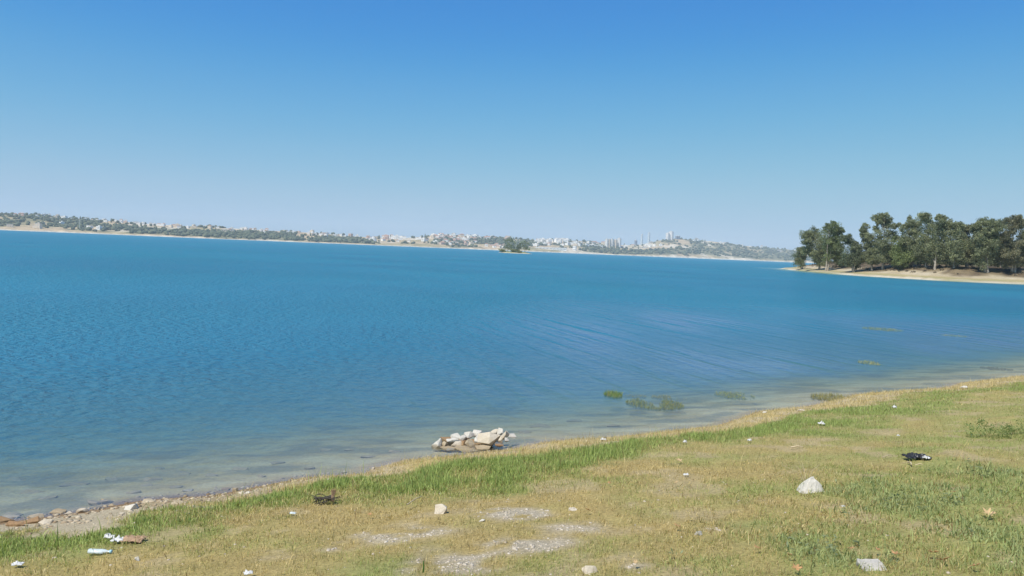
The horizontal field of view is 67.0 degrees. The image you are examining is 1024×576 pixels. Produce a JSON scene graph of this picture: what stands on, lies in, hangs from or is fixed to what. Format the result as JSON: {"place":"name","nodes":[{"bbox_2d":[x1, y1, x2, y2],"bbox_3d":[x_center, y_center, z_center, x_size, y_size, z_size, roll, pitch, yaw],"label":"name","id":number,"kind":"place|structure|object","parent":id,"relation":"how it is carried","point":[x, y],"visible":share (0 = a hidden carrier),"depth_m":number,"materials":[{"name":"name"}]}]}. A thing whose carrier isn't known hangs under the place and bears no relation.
{"place":"outdoors","nodes":[
{"label":"outdoors","id":0,"kind":"place"},
{"bbox_2d":[0,213,832,262],"bbox_3d":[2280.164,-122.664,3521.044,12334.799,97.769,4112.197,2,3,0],"label":"hills","id":1,"kind":"structure","parent":0,"point":[23,226],"depth_m":2507.16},
{"bbox_2d":[33,225,41,228],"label":"house","id":2,"kind":"structure","parent":1,"relation":"on","point":[38,226],"depth_m":1610.59,"materials":[{"name":"white concrete"}]},
{"bbox_2d":[0,212,832,260],"bbox_3d":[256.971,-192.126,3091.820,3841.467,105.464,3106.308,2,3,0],"label":"scrub","id":3,"kind":"object","parent":1,"relation":"on","point":[75,221],"visible":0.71,"depth_m":2170.48,"materials":[{"name":"green plant"}]},
{"bbox_2d":[536,247,566,250],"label":"colonnade hall","id":4,"kind":"structure","parent":1,"relation":"on","point":[556,248],"depth_m":2647.36,"materials":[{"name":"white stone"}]},
{"bbox_2d":[617,238,620,247],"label":"apartment tower","id":5,"kind":"structure","parent":1,"relation":"on","point":[619,242],"depth_m":3309.05,"materials":[{"name":"white concrete"}]},
{"bbox_2d":[669,231,673,239],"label":"hilltop block","id":6,"kind":"structure","parent":1,"relation":"on","point":[671,235],"depth_m":3880.65,"materials":[{"name":"white concrete"}]},
{"bbox_2d":[0,230,1023,456],"bbox_3d":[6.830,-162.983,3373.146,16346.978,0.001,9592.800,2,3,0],"label":"lake water","id":7,"kind":"structure","parent":0,"point":[107,339],"depth_m":31.34,"materials":[{"name":"blue liquid"}]},
{"bbox_2d":[451,441,461,446],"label":"rock","id":8,"kind":"object","parent":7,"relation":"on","point":[455,443],"visible":0.85,"depth_m":12.49,"materials":[{"name":"beige stone"}]},
{"bbox_2d":[475,445,490,449],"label":"rock","id":9,"kind":"object","parent":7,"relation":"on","point":[481,447],"visible":1,"depth_m":12.41,"materials":[{"name":"beige stone"}]},
{"bbox_2d":[499,251,530,253],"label":"islet","id":10,"kind":"object","parent":7,"relation":"in","point":[515,252],"visible":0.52,"depth_m":735.88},
{"bbox_2d":[502,237,515,249],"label":"islet tree","id":11,"kind":"object","parent":10,"relation":"on","point":[505,246],"visible":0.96,"depth_m":742.33,"materials":[{"name":"green plant"}]},
{"bbox_2d":[519,240,529,249],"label":"islet tree","id":12,"kind":"object","parent":10,"relation":"on","point":[526,246],"visible":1,"depth_m":742.40,"materials":[{"name":"green plant"}]},
{"bbox_2d":[603,388,622,399],"bbox_3d":[2.295,2.401,17.621,0.541,0.200,0.811,2,3,0],"label":"water plant clump","id":13,"kind":"object","parent":7,"relation":"in","point":[617,396],"visible":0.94,"depth_m":17.48,"materials":[{"name":"green plant"}]},
{"bbox_2d":[623,394,645,398],"bbox_3d":[2.789,2.465,17.617,0.564,0.092,0.348,2,3,0],"label":"water plant clump","id":14,"kind":"object","parent":7,"relation":"in","point":[629,396],"visible":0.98,"depth_m":17.59,"materials":[{"name":"green plant"}]},
{"bbox_2d":[625,398,684,411],"bbox_3d":[3.102,2.511,16.733,1.329,0.128,1.209,2,3,0],"label":"water plant clump","id":15,"kind":"object","parent":7,"relation":"in","point":[665,405],"visible":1,"depth_m":16.60,"materials":[{"name":"green plant"}]},
{"bbox_2d":[651,395,684,400],"bbox_3d":[3.549,2.495,17.628,0.810,0.120,0.516,2,3,0],"label":"water plant clump","id":16,"kind":"object","parent":7,"relation":"in","point":[663,397],"visible":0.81,"depth_m":17.58,"materials":[{"name":"green plant"}]},
{"bbox_2d":[714,391,755,400],"bbox_3d":[5.240,2.534,18.258,0.990,0.119,0.928,2,3,0],"label":"water plant clump","id":17,"kind":"object","parent":7,"relation":"in","point":[728,395],"visible":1,"depth_m":18.20,"materials":[{"name":"green plant"}]},
{"bbox_2d":[810,391,850,400],"bbox_3d":[7.670,2.605,18.230,1.195,0.195,1.336,2,3,0],"label":"water plant clump","id":18,"kind":"object","parent":7,"relation":"in","point":[820,396],"visible":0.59,"depth_m":18.46,"materials":[{"name":"green plant"}]},
{"bbox_2d":[857,360,879,364],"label":"water plant clump","id":19,"kind":"object","parent":7,"relation":"on","point":[873,363],"visible":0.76,"depth_m":25.12,"materials":[{"name":"green plant"}]},
{"bbox_2d":[863,327,900,331],"bbox_3d":[18.491,2.049,38.629,1.904,0.157,1.924,2,3,0],"label":"water plant clump","id":20,"kind":"object","parent":7,"relation":"in","point":[882,328],"visible":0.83,"depth_m":38.65,"materials":[{"name":"green plant"}]},
{"bbox_2d":[980,366,1012,370],"bbox_3d":[15.877,2.634,25.362,1.080,0.070,0.694,2,3,0],"label":"water plant clump","id":21,"kind":"object","parent":7,"relation":"in","point":[992,368],"visible":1,"depth_m":25.36,"materials":[{"name":"green plant"}]},
{"bbox_2d":[0,262,1023,575],"bbox_3d":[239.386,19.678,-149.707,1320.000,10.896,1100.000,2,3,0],"label":"ground","id":22,"kind":"structure","parent":0,"point":[130,466],"depth_m":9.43,"materials":[{"name":"green plant"}]},
{"bbox_2d":[0,516,14,522],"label":"stone","id":23,"kind":"object","parent":22,"relation":"on","point":[4,519],"visible":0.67,"depth_m":8.46,"materials":[{"name":"brown stone"}]},
{"bbox_2d":[3,515,19,517],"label":"stone","id":24,"kind":"object","parent":22,"relation":"on","point":[8,516],"visible":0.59,"depth_m":8.66,"materials":[{"name":"beige stone"}]},
{"bbox_2d":[2,512,23,515],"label":"stone","id":25,"kind":"object","parent":22,"relation":"on","point":[14,513],"visible":0.41,"depth_m":8.85,"materials":[{"name":"grey stone"}]},
{"bbox_2d":[5,521,23,526],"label":"stone","id":26,"kind":"object","parent":22,"relation":"on","point":[15,523],"visible":0.73,"depth_m":8.01,"materials":[{"name":"brown stone"}]},
{"bbox_2d":[11,561,23,565],"bbox_3d":[-3.935,2.186,6.159,0.091,0.034,0.061,2,3,-11],"label":"plastic scrap","id":27,"kind":"object","parent":22,"relation":"on","point":[17,563],"visible":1,"depth_m":6.14,"materials":[{"name":"grey plastic"}]},
{"bbox_2d":[23,516,41,523],"bbox_3d":[-5.054,2.467,8.164,0.186,0.101,0.126,2,3,-6],"label":"stone","id":28,"kind":"object","parent":22,"relation":"on","point":[36,519],"visible":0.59,"depth_m":8.13,"materials":[{"name":"brown stone"}]},
{"bbox_2d":[28,513,43,518],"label":"stone","id":29,"kind":"object","parent":22,"relation":"on","point":[40,515],"visible":0.69,"depth_m":8.62,"materials":[{"name":"beige stone"}]},
{"bbox_2d":[38,519,53,523],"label":"stone","id":30,"kind":"object","parent":22,"relation":"on","point":[45,521],"visible":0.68,"depth_m":8.09,"materials":[{"name":"beige stone"}]},
{"bbox_2d":[38,495,57,499],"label":"sunken stone","id":31,"kind":"object","parent":22,"relation":"on","point":[49,497],"visible":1,"depth_m":9.74,"materials":[{"name":"grey stone"}]},
{"bbox_2d":[49,508,66,513],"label":"stone","id":32,"kind":"object","parent":22,"relation":"on","point":[60,510],"visible":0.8,"depth_m":8.81,"materials":[{"name":"beige stone"}]},
{"bbox_2d":[59,481,89,485],"bbox_3d":[-5.980,2.687,10.577,0.357,0.057,0.192,2,3,-6],"label":"sunken stone","id":33,"kind":"object","parent":22,"relation":"on","point":[77,483],"visible":0.95,"depth_m":10.56,"materials":[{"name":"grey stone"}]},
{"bbox_2d":[76,508,88,512],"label":"stone","id":34,"kind":"object","parent":22,"relation":"on","point":[81,510],"visible":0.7,"depth_m":8.81,"materials":[{"name":"beige stone"}]},
{"bbox_2d":[87,499,100,504],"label":"stone","id":35,"kind":"object","parent":22,"relation":"on","point":[92,502],"visible":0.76,"depth_m":9.26,"materials":[{"name":"beige stone"}]},
{"bbox_2d":[87,548,112,553],"bbox_3d":[-3.436,2.195,6.447,0.197,0.037,0.073,2,3,-3],"label":"plastic bottle","id":36,"kind":"object","parent":22,"relation":"on","point":[95,551],"visible":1,"depth_m":6.43,"materials":[{"name":"white plastic"}]},
{"bbox_2d":[100,499,113,503],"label":"stone","id":37,"kind":"object","parent":22,"relation":"on","point":[103,501],"visible":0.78,"depth_m":9.28,"materials":[{"name":"beige stone"}]},
{"bbox_2d":[103,533,115,538],"bbox_3d":[-3.586,2.200,6.881,0.095,0.051,0.065,2,3,0],"label":"plastic bag","id":38,"kind":"object","parent":22,"relation":"on","point":[107,535],"visible":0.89,"depth_m":6.87,"materials":[{"name":"grey plastic"}]},
{"bbox_2d":[110,535,123,541],"bbox_3d":[-3.429,2.177,6.739,0.124,0.055,0.087,2,3,-6],"label":"plastic bag","id":39,"kind":"object","parent":22,"relation":"on","point":[118,538],"visible":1,"depth_m":6.72,"materials":[{"name":"grey plastic"}]},
{"bbox_2d":[124,504,138,509],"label":"stone","id":40,"kind":"object","parent":22,"relation":"on","point":[131,506],"visible":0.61,"depth_m":8.61,"materials":[{"name":"white stone"}]},
{"bbox_2d":[126,490,140,493],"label":"sunken stone","id":41,"kind":"object","parent":22,"relation":"on","point":[134,492],"visible":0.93,"depth_m":9.90,"materials":[{"name":"grey stone"}]},
{"bbox_2d":[120,535,146,542],"bbox_3d":[-3.307,2.183,6.759,0.210,0.036,0.148,3,3,6],"label":"paper strip","id":42,"kind":"object","parent":22,"relation":"on","point":[131,538],"visible":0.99,"depth_m":6.74,"materials":[{"name":"beige paper"}]},
{"bbox_2d":[142,498,155,502],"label":"stone","id":43,"kind":"object","parent":22,"relation":"on","point":[147,499],"visible":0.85,"depth_m":8.99,"materials":[{"name":"beige stone"}]},
{"bbox_2d":[169,485,182,488],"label":"sunken stone","id":44,"kind":"object","parent":22,"relation":"on","point":[176,486],"visible":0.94,"depth_m":10.21,"materials":[{"name":"grey stone"}]},
{"bbox_2d":[171,500,186,503],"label":"stone","id":45,"kind":"object","parent":22,"relation":"on","point":[175,502],"visible":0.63,"depth_m":8.86,"materials":[{"name":"beige stone"}]},
{"bbox_2d":[243,570,252,574],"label":"paper scrap","id":46,"kind":"object","parent":22,"relation":"on","point":[246,572],"visible":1,"depth_m":5.62,"materials":[{"name":"white paper"}]},
{"bbox_2d":[270,461,284,464],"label":"sunken stone","id":47,"kind":"object","parent":22,"relation":"on","point":[276,462],"visible":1,"depth_m":11.72,"materials":[{"name":"grey stone"}]},
{"bbox_2d":[0,440,557,535],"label":"shore pebbles","id":48,"kind":"object","parent":22,"relation":"on","point":[111,508],"visible":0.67,"depth_m":8.98,"materials":[{"name":"beige stone"}]},
{"bbox_2d":[311,489,339,505],"bbox_3d":[-1.981,2.224,8.271,0.330,0.177,0.211,2,3,0],"label":"dry brush","id":49,"kind":"object","parent":22,"relation":"on","point":[331,497],"visible":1,"depth_m":8.24,"materials":[{"name":"brown plant"}]},
{"bbox_2d":[431,438,441,449],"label":"rock","id":50,"kind":"object","parent":22,"relation":"on","point":[436,445],"visible":0.98,"depth_m":12.39,"materials":[{"name":"white stone"}]},
{"bbox_2d":[434,504,446,513],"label":"stone","id":51,"kind":"object","parent":22,"relation":"on","point":[440,508],"visible":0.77,"depth_m":7.44,"materials":[{"name":"beige stone"}]},
{"bbox_2d":[440,446,456,450],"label":"rock","id":52,"kind":"object","parent":22,"relation":"on","point":[448,448],"visible":0.98,"depth_m":12.35,"materials":[{"name":"beige stone"}]},
{"bbox_2d":[446,438,459,443],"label":"rock","id":53,"kind":"object","parent":22,"relation":"on","point":[451,440],"visible":0.86,"depth_m":12.61,"materials":[{"name":"white stone"}]},
{"bbox_2d":[454,445,476,452],"bbox_3d":[-0.731,2.574,12.345,0.376,0.052,0.221,5,6,13],"label":"rock","id":54,"kind":"object","parent":22,"relation":"on","point":[459,447],"visible":0.95,"depth_m":12.31,"materials":[{"name":"beige stone"}]},
{"bbox_2d":[465,439,473,446],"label":"rock","id":55,"kind":"object","parent":54,"relation":"on","point":[469,442],"visible":1,"depth_m":12.43,"materials":[{"name":"beige stone"}]},
{"bbox_2d":[440,437,503,448],"bbox_3d":[-0.669,2.613,12.846,1.053,0.239,0.421,2,3,0],"label":"rock","id":56,"kind":"object","parent":22,"relation":"on","point":[473,446],"visible":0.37,"depth_m":12.69,"materials":[{"name":"brown stone"}]},
{"bbox_2d":[450,433,459,438],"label":"rock","id":57,"kind":"object","parent":56,"relation":"on","point":[456,435],"visible":0.62,"depth_m":12.80,"materials":[{"name":"white stone"}]},
{"bbox_2d":[459,435,466,440],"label":"rock","id":58,"kind":"object","parent":56,"relation":"on","point":[463,437],"visible":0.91,"depth_m":12.74,"materials":[{"name":"grey stone"}]},
{"bbox_2d":[464,432,474,438],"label":"rock","id":59,"kind":"object","parent":56,"relation":"on","point":[469,435],"visible":0.91,"depth_m":12.83,"materials":[{"name":"white stone"}]},
{"bbox_2d":[473,430,481,436],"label":"rock","id":60,"kind":"object","parent":56,"relation":"on","point":[475,432],"visible":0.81,"depth_m":12.90,"materials":[{"name":"white stone"}]},
{"bbox_2d":[508,433,515,438],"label":"rock","id":61,"kind":"object","parent":56,"relation":"on","point":[512,435],"visible":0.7,"depth_m":12.75,"materials":[{"name":"grey stone"}]},
{"bbox_2d":[477,432,500,446],"bbox_3d":[-0.381,2.447,12.544,0.365,0.221,0.215,7,-28,6],"label":"rock","id":62,"kind":"object","parent":22,"relation":"on","point":[488,438],"visible":0.98,"depth_m":12.48,"materials":[{"name":"beige stone"}]},
{"bbox_2d":[496,435,502,443],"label":"rock","id":63,"kind":"object","parent":62,"relation":"on","point":[499,439],"visible":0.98,"depth_m":12.53,"materials":[{"name":"beige stone"}]},
{"bbox_2d":[502,431,508,439],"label":"rock","id":64,"kind":"object","parent":63,"relation":"on","point":[505,434],"visible":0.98,"depth_m":12.57,"materials":[{"name":"beige stone"}]},
{"bbox_2d":[52,475,1011,574],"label":"gravel","id":65,"kind":"structure","parent":22,"relation":"on","point":[513,547],"depth_m":6.37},
{"bbox_2d":[530,424,549,427],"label":"sunken stone","id":66,"kind":"object","parent":22,"relation":"on","point":[541,425],"visible":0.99,"depth_m":15.31,"materials":[{"name":"beige stone"}]},
{"bbox_2d":[567,419,581,421],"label":"sunken stone","id":67,"kind":"object","parent":22,"relation":"on","point":[576,420],"visible":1,"depth_m":16.01,"materials":[{"name":"grey stone"}]},
{"bbox_2d":[581,566,597,573],"bbox_3d":[0.548,2.006,5.475,0.092,0.084,0.078,0,3,-35],"label":"stone","id":68,"kind":"object","parent":22,"relation":"on","point":[587,569],"visible":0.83,"depth_m":5.46,"materials":[{"name":"beige stone"}]},
{"bbox_2d":[215,408,1023,494],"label":"grass","id":69,"kind":"structure","parent":22,"relation":"on","point":[629,442],"depth_m":11.45,"materials":[{"name":"green plant"}]},
{"bbox_2d":[791,563,802,570],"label":"dry leaf","id":70,"kind":"object","parent":22,"relation":"on","point":[797,567],"visible":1,"depth_m":5.12,"materials":[{"name":"plant"}]},
{"bbox_2d":[791,246,807,268],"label":"eucalyptus tree","id":71,"kind":"object","parent":22,"relation":"on","point":[799,259],"visible":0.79,"depth_m":287.47,"materials":[{"name":"green plant"}]},
{"bbox_2d":[792,461,813,479],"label":"dry stalks","id":72,"kind":"object","parent":22,"relation":"on","point":[803,472],"visible":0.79,"depth_m":8.23,"materials":[{"name":"beige plant"}]},
{"bbox_2d":[796,476,823,493],"bbox_3d":[2.990,1.979,7.738,0.265,0.188,0.222,2,3,0],"label":"stone","id":73,"kind":"object","parent":22,"relation":"on","point":[812,484],"visible":0.74,"depth_m":7.69,"materials":[{"name":"white stone"}]},
{"bbox_2d":[798,225,828,269],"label":"eucalyptus tree","id":74,"kind":"object","parent":22,"relation":"on","point":[813,252],"visible":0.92,"depth_m":266.74,"materials":[{"name":"green plant"}]},
{"bbox_2d":[818,221,845,270],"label":"eucalyptus tree","id":75,"kind":"object","parent":22,"relation":"on","point":[831,243],"visible":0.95,"depth_m":254.62,"materials":[{"name":"green plant"}]},
{"bbox_2d":[669,458,1022,561],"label":"weeds","id":76,"kind":"object","parent":22,"relation":"on","point":[858,542],"visible":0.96,"depth_m":6.84,"materials":[{"name":"green plant"}]},
{"bbox_2d":[837,234,866,271],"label":"eucalyptus tree","id":77,"kind":"object","parent":22,"relation":"on","point":[850,259],"visible":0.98,"depth_m":231.55,"materials":[{"name":"green plant"}]},
{"bbox_2d":[858,223,884,270],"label":"eucalyptus tree","id":78,"kind":"object","parent":22,"relation":"on","point":[867,238],"visible":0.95,"depth_m":229.17,"materials":[{"name":"green plant"}]},
{"bbox_2d":[856,558,886,570],"bbox_3d":[2.421,1.876,5.201,0.183,0.075,0.136,2,3,0],"label":"stone","id":79,"kind":"object","parent":22,"relation":"on","point":[873,563],"visible":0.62,"depth_m":5.20,"materials":[{"name":"white stone"}]},
{"bbox_2d":[734,374,1023,418],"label":"grass","id":80,"kind":"structure","parent":22,"relation":"on","point":[1013,384],"depth_m":16.68,"materials":[{"name":"plant"}]},
{"bbox_2d":[870,212,901,269],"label":"eucalyptus tree","id":81,"kind":"object","parent":22,"relation":"on","point":[884,220],"visible":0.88,"depth_m":226.41,"materials":[{"name":"green plant"}]},
{"bbox_2d":[887,236,917,268],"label":"eucalyptus tree","id":82,"kind":"object","parent":22,"relation":"on","point":[902,258],"visible":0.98,"depth_m":220.58,"materials":[{"name":"green plant"}]},
{"bbox_2d":[895,215,927,266],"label":"eucalyptus tree","id":83,"kind":"object","parent":22,"relation":"on","point":[909,237],"visible":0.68,"depth_m":220.90,"materials":[{"name":"green plant"}]},
{"bbox_2d":[809,261,1021,275],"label":"dead brush","id":84,"kind":"object","parent":22,"relation":"on","point":[835,266],"visible":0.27,"depth_m":217.07,"materials":[{"name":"brown plant"}]},
{"bbox_2d":[902,452,931,458],"bbox_3d":[4.925,2.035,9.423,0.327,0.057,0.227,2,3,0],"label":"trash bag","id":85,"kind":"object","parent":22,"relation":"on","point":[914,455],"visible":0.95,"depth_m":9.39,"materials":[{"name":"black plastic"}]},
{"bbox_2d":[910,212,940,266],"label":"eucalyptus tree","id":86,"kind":"object","parent":22,"relation":"on","point":[921,242],"visible":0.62,"depth_m":214.41,"materials":[{"name":"green plant"}]},
{"bbox_2d":[924,213,949,269],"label":"eucalyptus tree","id":87,"kind":"object","parent":22,"relation":"on","point":[936,250],"visible":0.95,"depth_m":208.55,"materials":[{"name":"green plant"}]},
{"bbox_2d":[937,240,956,263],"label":"eucalyptus tree","id":88,"kind":"object","parent":22,"relation":"on","point":[943,262],"visible":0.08,"depth_m":237.57,"materials":[{"name":"green plant"}]},
{"bbox_2d":[878,259,1023,267],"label":"undergrowth","id":89,"kind":"object","parent":22,"relation":"on","point":[971,263],"visible":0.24,"depth_m":227.35,"materials":[{"name":"green plant"}]},
{"bbox_2d":[940,218,970,267],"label":"eucalyptus tree","id":90,"kind":"object","parent":22,"relation":"on","point":[955,249],"visible":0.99,"depth_m":205.22,"materials":[{"name":"green plant"}]},
{"bbox_2d":[952,222,978,266],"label":"eucalyptus tree","id":91,"kind":"object","parent":22,"relation":"on","point":[967,231],"visible":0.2,"depth_m":209.74,"materials":[{"name":"green plant"}]},
{"bbox_2d":[965,217,1007,272],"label":"eucalyptus tree","id":92,"kind":"object","parent":22,"relation":"on","point":[985,240],"visible":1,"depth_m":201.65,"materials":[{"name":"green plant"}]},
{"bbox_2d":[983,508,995,515],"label":"dry leaf","id":93,"kind":"object","parent":22,"relation":"on","point":[988,511],"visible":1,"depth_m":6.38,"materials":[{"name":"beige plant"}]},
{"bbox_2d":[963,417,1023,438],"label":"weed bush","id":94,"kind":"object","parent":22,"relation":"on","point":[1010,428],"visible":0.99,"depth_m":11.19,"materials":[{"name":"green plant"}]},
{"bbox_2d":[990,217,1007,266],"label":"eucalyptus tree","id":95,"kind":"object","parent":22,"relation":"on","point":[999,257],"visible":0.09,"depth_m":212.38,"materials":[{"name":"green plant"}]},
{"bbox_2d":[996,214,1023,272],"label":"eucalyptus tree","id":96,"kind":"object","parent":22,"relation":"on","point":[1010,252],"visible":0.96,"depth_m":201.80,"materials":[{"name":"green plant"}]},
{"bbox_2d":[1015,220,1023,264],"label":"eucalyptus tree","id":97,"kind":"object","parent":22,"relation":"on","point":[1021,246],"visible":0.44,"depth_m":207.77,"materials":[{"name":"green plant"}]},
{"bbox_2d":[0,0,1023,268],"label":"sky","id":98,"kind":"structure","parent":0,"point":[754,123],"materials":[{"name":"blue"}]},
{"bbox_2d":[64,524,1023,575],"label":"grass","id":99,"kind":"structure","parent":0,"point":[803,535],"depth_m":5.64,"materials":[{"name":"green plant"}]},
{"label":"rock","id":100,"kind":"object","parent":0,"visible":0},
{"bbox_2d":[497,428,503,434],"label":"rock","id":101,"kind":"object","parent":100,"relation":"on","point":[500,431],"visible":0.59,"depth_m":12.79,"materials":[{"name":"white stone"}]}
]}

